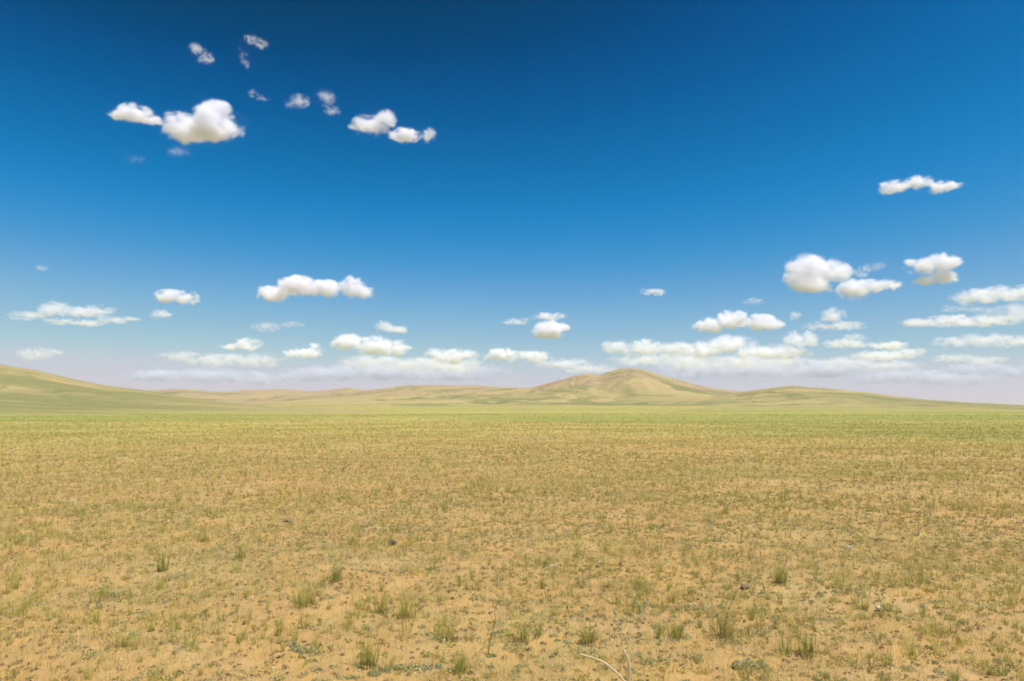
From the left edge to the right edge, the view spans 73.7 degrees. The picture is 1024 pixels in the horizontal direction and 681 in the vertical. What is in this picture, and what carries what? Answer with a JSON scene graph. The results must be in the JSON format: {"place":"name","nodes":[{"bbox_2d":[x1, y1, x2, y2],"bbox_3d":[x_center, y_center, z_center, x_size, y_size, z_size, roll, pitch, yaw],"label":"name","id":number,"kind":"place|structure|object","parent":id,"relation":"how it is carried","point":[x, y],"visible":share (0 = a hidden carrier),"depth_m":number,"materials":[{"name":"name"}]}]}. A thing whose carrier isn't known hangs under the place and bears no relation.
{"place":"outdoors","nodes":[
{"label":"outdoors","id":0,"kind":"place"},
{"bbox_2d":[0,364,382,415],"bbox_3d":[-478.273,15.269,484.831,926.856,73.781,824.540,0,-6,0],"label":"hillside","id":1,"kind":"structure","parent":0,"point":[26,392],"depth_m":398.81,"materials":[{"name":"green plant"}]},
{"bbox_2d":[146,388,365,402],"bbox_3d":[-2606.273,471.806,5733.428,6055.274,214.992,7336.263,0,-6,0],"label":"distant hills","id":2,"kind":"structure","parent":0,"point":[241,396],"depth_m":5780.60,"materials":[{"name":"beige plant"}]},
{"bbox_2d":[236,368,742,410],"bbox_3d":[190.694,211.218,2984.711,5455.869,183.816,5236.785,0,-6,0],"label":"hill","id":3,"kind":"structure","parent":0,"point":[627,389],"depth_m":2216.49,"materials":[{"name":"beige plant"}]},
{"bbox_2d":[0,410,1023,680],"bbox_3d":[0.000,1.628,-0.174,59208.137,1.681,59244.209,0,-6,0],"label":"ground","id":4,"kind":"structure","parent":0,"point":[400,584],"depth_m":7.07,"materials":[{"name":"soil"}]},
{"bbox_2d":[151,548,170,571],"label":"grass tuft","id":5,"kind":"object","parent":4,"relation":"on","point":[163,565],"visible":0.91,"depth_m":6.61,"materials":[{"name":"green plant"}]},
{"bbox_2d":[160,571,190,580],"bbox_3d":[-3.138,2.199,6.400,0.199,0.094,0.300,-3,-7,30],"label":"wormwood mat","id":6,"kind":"object","parent":4,"relation":"on","point":[168,577],"visible":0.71,"depth_m":6.38,"materials":[{"name":"green plant"}]},
{"bbox_2d":[194,528,211,542],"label":"grass tuft","id":7,"kind":"object","parent":4,"relation":"on","point":[203,536],"visible":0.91,"depth_m":8.17,"materials":[{"name":"plant"}]},
{"bbox_2d":[235,542,247,558],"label":"grass tuft","id":8,"kind":"object","parent":4,"relation":"on","point":[241,550],"visible":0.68,"depth_m":7.15,"materials":[{"name":"green plant"}]},
{"bbox_2d":[286,640,320,653],"bbox_3d":[-1.386,2.012,4.480,0.310,0.058,0.127,-4,-7,33],"label":"wormwood mat","id":9,"kind":"object","parent":4,"relation":"on","point":[295,643],"visible":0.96,"depth_m":4.46,"materials":[{"name":"green plant"}]},
{"bbox_2d":[290,572,322,608],"bbox_3d":[-1.643,1.966,5.410,0.288,0.256,0.326,-4,-7,34],"label":"grass tuft","id":10,"kind":"object","parent":4,"relation":"on","point":[305,603],"visible":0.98,"depth_m":5.39,"materials":[{"name":"plant"}]},
{"bbox_2d":[328,560,343,582],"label":"grass tuft","id":11,"kind":"object","parent":4,"relation":"on","point":[335,574],"visible":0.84,"depth_m":6.22,"materials":[{"name":"plant"}]},
{"bbox_2d":[349,532,357,544],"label":"grass tuft","id":12,"kind":"object","parent":4,"relation":"on","point":[352,539],"visible":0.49,"depth_m":8.16,"materials":[{"name":"green plant"}]},
{"bbox_2d":[345,626,387,668],"bbox_3d":[-0.875,1.868,4.182,0.296,0.290,0.297,3,-6,-28],"label":"grass tuft","id":13,"kind":"object","parent":4,"relation":"on","point":[369,660],"visible":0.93,"depth_m":4.19,"materials":[{"name":"green plant"}]},
{"bbox_2d":[371,586,391,613],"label":"grass tuft","id":14,"kind":"object","parent":4,"relation":"on","point":[378,606],"visible":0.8,"depth_m":5.38,"materials":[{"name":"green plant"}]},
{"bbox_2d":[390,589,417,618],"bbox_3d":[-0.815,1.980,5.214,0.276,0.268,0.215,-3,-7,29],"label":"grass tuft","id":15,"kind":"object","parent":4,"relation":"on","point":[401,605],"visible":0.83,"depth_m":5.21,"materials":[{"name":"green plant"}]},
{"bbox_2d":[366,662,442,676],"bbox_3d":[-0.665,2.004,4.195,0.484,0.068,0.170,2,-6,-23],"label":"wormwood mat","id":16,"kind":"object","parent":4,"relation":"on","point":[439,665],"visible":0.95,"depth_m":4.19,"materials":[{"name":"green plant"}]},
{"bbox_2d":[433,616,462,641],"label":"grass tuft","id":17,"kind":"object","parent":4,"relation":"on","point":[448,634],"visible":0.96,"depth_m":4.68,"materials":[{"name":"green plant"}]},
{"bbox_2d":[448,640,471,674],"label":"grass tuft","id":18,"kind":"object","parent":4,"relation":"on","point":[461,667],"visible":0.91,"depth_m":4.12,"materials":[{"name":"green plant"}]},
{"bbox_2d":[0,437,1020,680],"bbox_3d":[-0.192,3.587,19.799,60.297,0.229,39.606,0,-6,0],"label":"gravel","id":19,"kind":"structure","parent":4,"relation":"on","point":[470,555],"depth_m":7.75,"materials":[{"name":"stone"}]},
{"bbox_2d":[488,602,506,654],"bbox_3d":[-0.095,1.869,4.428,0.127,0.338,0.015,0,-6,-1],"label":"dead twig","id":20,"kind":"object","parent":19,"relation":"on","point":[494,625],"visible":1,"depth_m":4.42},
{"bbox_2d":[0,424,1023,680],"bbox_3d":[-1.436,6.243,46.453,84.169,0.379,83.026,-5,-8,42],"label":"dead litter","id":21,"kind":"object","parent":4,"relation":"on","point":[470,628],"visible":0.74,"depth_m":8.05,"materials":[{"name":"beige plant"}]},
{"bbox_2d":[0,424,1023,680],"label":"ground cover","id":22,"kind":"object","parent":4,"relation":"on","point":[322,542],"visible":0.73,"depth_m":6.96,"materials":[{"name":"green plant"}]},
{"bbox_2d":[507,609,535,644],"bbox_3d":[0.066,1.921,4.661,0.274,0.285,0.286,0,-6,0],"label":"grass tuft","id":23,"kind":"object","parent":4,"relation":"on","point":[520,633],"visible":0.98,"depth_m":4.67,"materials":[{"name":"plant"}]},
{"bbox_2d":[570,612,602,645],"bbox_3d":[0.482,1.926,4.629,0.266,0.253,0.217,-4,-7,36],"label":"grass tuft","id":24,"kind":"object","parent":4,"relation":"on","point":[587,637],"visible":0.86,"depth_m":4.60,"materials":[{"name":"plant"}]},
{"bbox_2d":[580,648,630,680],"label":"dry stalk","id":25,"kind":"object","parent":4,"relation":"on","point":[618,674],"visible":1,"depth_m":3.94,"materials":[{"name":"beige plant"}]},
{"bbox_2d":[629,568,646,589],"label":"grass tuft","id":26,"kind":"object","parent":4,"relation":"on","point":[638,582],"visible":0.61,"depth_m":6.07,"materials":[{"name":"green plant"}]},
{"bbox_2d":[628,600,652,607],"bbox_3d":[1.038,2.120,5.495,0.232,0.065,0.144,2,-6,-19],"label":"wormwood mat","id":27,"kind":"object","parent":4,"relation":"on","point":[645,602],"visible":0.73,"depth_m":5.51,"materials":[{"name":"green plant"}]},
{"bbox_2d":[660,615,686,641],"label":"grass tuft","id":28,"kind":"object","parent":4,"relation":"on","point":[675,631],"visible":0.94,"depth_m":4.73,"materials":[{"name":"green plant"}]},
{"bbox_2d":[683,602,727,612],"bbox_3d":[1.563,2.115,5.426,0.392,0.094,0.225,1,-6,-9],"label":"wormwood mat","id":29,"kind":"object","parent":4,"relation":"on","point":[695,605],"visible":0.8,"depth_m":5.43,"materials":[{"name":"green plant"}]},
{"bbox_2d":[706,590,743,640],"bbox_3d":[1.484,1.902,4.759,0.333,0.353,0.304,0,-6,0],"label":"grass tuft","id":30,"kind":"object","parent":4,"relation":"on","point":[727,626],"visible":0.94,"depth_m":4.76,"materials":[{"name":"plant"}]},
{"bbox_2d":[740,584,750,588],"bbox_3d":[2.062,2.173,6.029,0.097,0.047,0.078,0,-6,0],"label":"stone","id":31,"kind":"object","parent":4,"relation":"on","point":[745,585],"visible":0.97,"depth_m":6.01,"materials":[{"name":"grey stone"}]},
{"bbox_2d":[731,658,768,672],"bbox_3d":[1.476,1.986,4.198,0.247,0.073,0.151,2,-6,-16],"label":"wormwood mat","id":32,"kind":"object","parent":4,"relation":"on","point":[739,663],"visible":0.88,"depth_m":4.19,"materials":[{"name":"green plant"}]},
{"bbox_2d":[765,555,790,584],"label":"grass tuft","id":33,"kind":"object","parent":4,"relation":"on","point":[778,580],"visible":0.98,"depth_m":6.10,"materials":[{"name":"plant"}]},
{"bbox_2d":[772,624,817,659],"bbox_3d":[1.854,1.959,4.457,0.361,0.216,0.258,0,-6,0],"label":"grass tuft","id":34,"kind":"object","parent":4,"relation":"on","point":[800,653],"visible":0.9,"depth_m":4.45,"materials":[{"name":"plant"}]},
{"bbox_2d":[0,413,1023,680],"bbox_3d":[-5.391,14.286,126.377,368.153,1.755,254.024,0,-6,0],"label":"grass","id":35,"kind":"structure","parent":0,"point":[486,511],"depth_m":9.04,"materials":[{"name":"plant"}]},
{"bbox_2d":[0,0,1023,404],"label":"sky","id":36,"kind":"structure","parent":0,"point":[207,195],"materials":[{"name":"blue"}]},
{"bbox_2d":[678,386,1023,411],"bbox_3d":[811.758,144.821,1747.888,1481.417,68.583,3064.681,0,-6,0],"label":"hill","id":37,"kind":"structure","parent":0,"point":[798,398],"depth_m":1174.35,"materials":[{"name":"beige plant"}]}
]}

